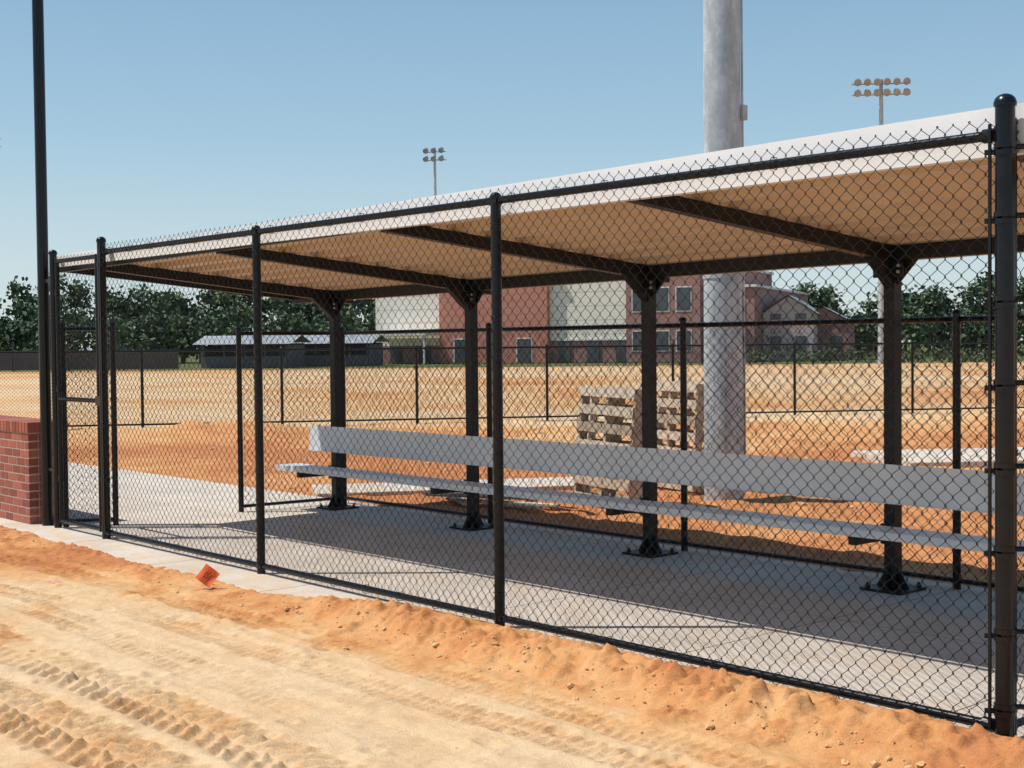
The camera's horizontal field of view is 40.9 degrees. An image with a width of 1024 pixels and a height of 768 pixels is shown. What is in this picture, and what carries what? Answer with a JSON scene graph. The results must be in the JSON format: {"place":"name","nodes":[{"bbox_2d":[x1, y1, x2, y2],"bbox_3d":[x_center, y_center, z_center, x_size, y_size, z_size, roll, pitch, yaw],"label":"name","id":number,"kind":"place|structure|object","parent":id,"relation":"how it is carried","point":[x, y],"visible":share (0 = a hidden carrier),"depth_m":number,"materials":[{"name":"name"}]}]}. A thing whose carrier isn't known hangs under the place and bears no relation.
{"place":"outdoors","nodes":[
{"label":"outdoors","id":0,"kind":"place"},
{"bbox_2d":[0,344,1023,767],"bbox_3d":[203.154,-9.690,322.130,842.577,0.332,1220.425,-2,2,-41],"label":"ground","id":1,"kind":"structure","parent":0,"point":[88,648],"depth_m":7.13,"materials":[{"name":"orange soil"}]},
{"bbox_2d":[0,343,178,371],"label":"windscreen fence","id":2,"kind":"object","parent":1,"relation":"on","point":[19,366],"visible":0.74,"depth_m":98.99,"materials":[{"name":"black fabric"}]},
{"bbox_2d":[186,563,219,588],"bbox_3d":[-2.071,1.298,9.166,0.237,0.196,0.055,0,2,11],"label":"survey flag","id":3,"kind":"object","parent":1,"relation":"on","point":[207,575],"visible":0.97,"depth_m":9.17,"materials":[{"name":"orange plastic"}]},
{"bbox_2d":[193,335,310,367],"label":"field dugout","id":4,"kind":"object","parent":1,"relation":"on","point":[247,342],"visible":0.6,"depth_m":108.55,"materials":[{"name":"metal"}]},
{"bbox_2d":[303,334,387,365],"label":"field dugout","id":5,"kind":"object","parent":1,"relation":"on","point":[324,344],"visible":0.41,"depth_m":112.35,"materials":[{"name":"metal"}]},
{"bbox_2d":[369,333,438,363],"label":"entrance canopy","id":6,"kind":"object","parent":1,"relation":"on","point":[421,334],"visible":0.29,"depth_m":120.44,"materials":[{"name":"white metal"}]},
{"bbox_2d":[423,147,445,195],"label":"stadium light pole","id":7,"kind":"object","parent":1,"relation":"on","point":[434,151],"visible":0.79,"depth_m":125.14,"materials":[{"name":"metal"}]},
{"bbox_2d":[311,477,599,497],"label":"concrete walkway","id":8,"kind":"structure","parent":1,"relation":"on","point":[512,483],"depth_m":15.26,"materials":[{"name":"grey concrete"}]},
{"bbox_2d":[1,426,963,767],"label":"dirt clods","id":9,"kind":"object","parent":1,"relation":"on","point":[763,726],"visible":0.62,"depth_m":7.28,"materials":[{"name":"orange soil"}]},
{"bbox_2d":[422,492,559,508],"bbox_3d":[-0.028,1.147,13.688,0.922,0.124,2.034,-2,2,-41],"label":"scrap lumber","id":10,"kind":"object","parent":1,"relation":"on","point":[506,499],"visible":0.4,"depth_m":13.55,"materials":[{"name":"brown wood"}]},
{"bbox_2d":[439,286,549,362],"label":"red section","id":11,"kind":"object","parent":1,"relation":"on","point":[534,322],"visible":0.07,"depth_m":119.28,"materials":[{"name":"brick"}]},
{"bbox_2d":[0,462,1023,737],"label":"concrete slab","id":12,"kind":"structure","parent":1,"relation":"on","point":[228,572],"depth_m":9.14,"materials":[{"name":"grey concrete"}]},
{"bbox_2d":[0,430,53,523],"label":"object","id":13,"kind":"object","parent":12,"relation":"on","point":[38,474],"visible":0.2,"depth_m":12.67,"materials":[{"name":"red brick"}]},
{"bbox_2d":[0,415,67,523],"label":"brick wall","id":14,"kind":"structure","parent":12,"relation":"on","point":[20,424],"depth_m":12.69,"materials":[{"name":"red brick"}]},
{"bbox_2d":[32,0,53,525],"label":"netting pole","id":15,"kind":"object","parent":12,"relation":"on","point":[43,281],"visible":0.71,"depth_m":12.38,"materials":[{"name":"black metal"}]},
{"bbox_2d":[61,322,118,527],"bbox_3d":[-3.811,0.387,12.365,0.490,1.895,0.060,-1,2,-17],"label":"return fence","id":16,"kind":"object","parent":12,"relation":"on","point":[66,447],"visible":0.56,"depth_m":12.34,"materials":[{"name":"black metal"}]},
{"bbox_2d":[48,93,1023,736],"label":"chain link fence","id":17,"kind":"object","parent":12,"relation":"on","point":[1000,135],"visible":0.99,"depth_m":6.86,"materials":[{"name":"black metal"}]},
{"bbox_2d":[54,252,101,531],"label":"chain link gate","id":18,"kind":"structure","parent":17,"relation":"attached to","point":[77,399],"depth_m":11.92,"materials":[{"name":"black metal"}]},
{"bbox_2d":[57,103,1023,595],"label":"dugout shelter","id":19,"kind":"object","parent":12,"relation":"on","point":[755,261],"visible":0.81,"depth_m":8.77,"materials":[{"name":"white paint"}]},
{"bbox_2d":[275,425,1023,556],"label":"team bench","id":20,"kind":"object","parent":19,"relation":"attached to","point":[899,493],"visible":0.84,"depth_m":9.80,"materials":[{"name":"metal"}]},
{"bbox_2d":[236,309,1023,592],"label":"fence","id":21,"kind":"object","parent":12,"relation":"on","point":[958,319],"visible":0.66,"depth_m":10.55,"materials":[{"name":"black metal"}]},
{"bbox_2d":[1015,117,1023,734],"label":"end fence","id":22,"kind":"object","parent":12,"relation":"on","point":[1019,722],"visible":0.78,"depth_m":5.44,"materials":[{"name":"black metal"}]},
{"bbox_2d":[0,271,1023,363],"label":"distant trees","id":23,"kind":"object","parent":1,"relation":"on","point":[19,331],"visible":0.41,"depth_m":146.20,"materials":[{"name":"green plant"}]},
{"bbox_2d":[0,341,1023,427],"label":"field fence","id":24,"kind":"object","parent":1,"relation":"on","point":[673,346],"visible":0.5,"depth_m":28.89,"materials":[{"name":"black metal"}]},
{"bbox_2d":[15,341,1023,370],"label":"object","id":25,"kind":"object","parent":1,"relation":"on","point":[941,355],"visible":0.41,"depth_m":101.58,"materials":[{"name":"green"}]},
{"bbox_2d":[383,272,807,363],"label":"brick building section","id":26,"kind":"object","parent":1,"relation":"on","point":[767,299],"visible":0.3,"depth_m":114.74,"materials":[{"name":"brick"}]},
{"bbox_2d":[375,281,625,345],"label":"beige section","id":27,"kind":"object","parent":26,"relation":"on","point":[590,306],"visible":0.14,"depth_m":118.05,"materials":[{"name":"beige paint"}]},
{"bbox_2d":[390,287,742,361],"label":"windows","id":28,"kind":"structure","parent":26,"relation":"attached to","point":[663,304],"depth_m":115.22,"materials":[{"name":"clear glass"}]},
{"bbox_2d":[453,286,691,361],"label":"window frames","id":29,"kind":"structure","parent":28,"relation":"attached to","point":[633,330],"depth_m":114.13,"materials":[{"name":"white"}]},
{"bbox_2d":[550,271,809,340],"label":"coping and bands","id":30,"kind":"object","parent":26,"relation":"on","point":[769,287],"visible":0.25,"depth_m":118.00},
{"bbox_2d":[572,386,641,498],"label":"wooden pallets","id":31,"kind":"object","parent":1,"relation":"on","point":[636,411],"visible":0.31,"depth_m":13.53,"materials":[{"name":"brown wood"}]},
{"bbox_2d":[657,381,703,491],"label":"wooden pallets","id":32,"kind":"object","parent":1,"relation":"on","point":[690,415],"visible":0.26,"depth_m":15.06,"materials":[{"name":"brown wood"}]},
{"bbox_2d":[703,0,743,500],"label":"light mast","id":33,"kind":"object","parent":1,"relation":"on","point":[721,81],"visible":0.45,"depth_m":13.81,"materials":[{"name":"metal"}]},
{"bbox_2d":[740,0,747,454],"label":"mast conduit","id":34,"kind":"object","parent":33,"relation":"attached to","point":[743,112],"visible":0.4,"depth_m":13.89,"materials":[{"name":"metal"}]},
{"bbox_2d":[763,296,817,360],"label":"walls","id":35,"kind":"structure","parent":1,"relation":"on","point":[786,307],"depth_m":115.97,"materials":[{"name":"brick"}]},
{"bbox_2d":[770,313,805,349],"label":"windows","id":36,"kind":"structure","parent":35,"relation":"attached to","point":[776,339],"depth_m":116.05,"materials":[{"name":"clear glass"}]},
{"bbox_2d":[814,307,854,359],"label":"building","id":37,"kind":"structure","parent":1,"relation":"on","point":[833,328],"depth_m":119.78,"materials":[{"name":"brick"}]},
{"bbox_2d":[831,336,840,349],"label":"windows","id":38,"kind":"structure","parent":37,"relation":"attached to","point":[837,339],"depth_m":119.56,"materials":[{"name":"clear glass"}]},
{"bbox_2d":[852,77,910,363],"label":"stadium light pole","id":39,"kind":"object","parent":1,"relation":"on","point":[879,92],"visible":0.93,"depth_m":95.23,"materials":[{"name":"metal"}]},
{"bbox_2d":[851,447,1023,467],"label":"concrete pad","id":40,"kind":"object","parent":1,"relation":"on","point":[916,460],"visible":0.35,"depth_m":18.28,"materials":[{"name":"grey concrete"}]},
{"bbox_2d":[0,0,1023,350],"label":"sky","id":41,"kind":"structure","parent":0,"point":[164,118],"materials":[{"name":"blue"}]},
{"bbox_2d":[763,295,819,313],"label":"roof","id":42,"kind":"structure","parent":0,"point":[808,306],"depth_m":117.77,"materials":[{"name":"grey"}]},
{"bbox_2d":[813,306,848,318],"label":"roof","id":43,"kind":"structure","parent":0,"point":[831,310],"depth_m":122.60,"materials":[{"name":"grey"}]}
]}

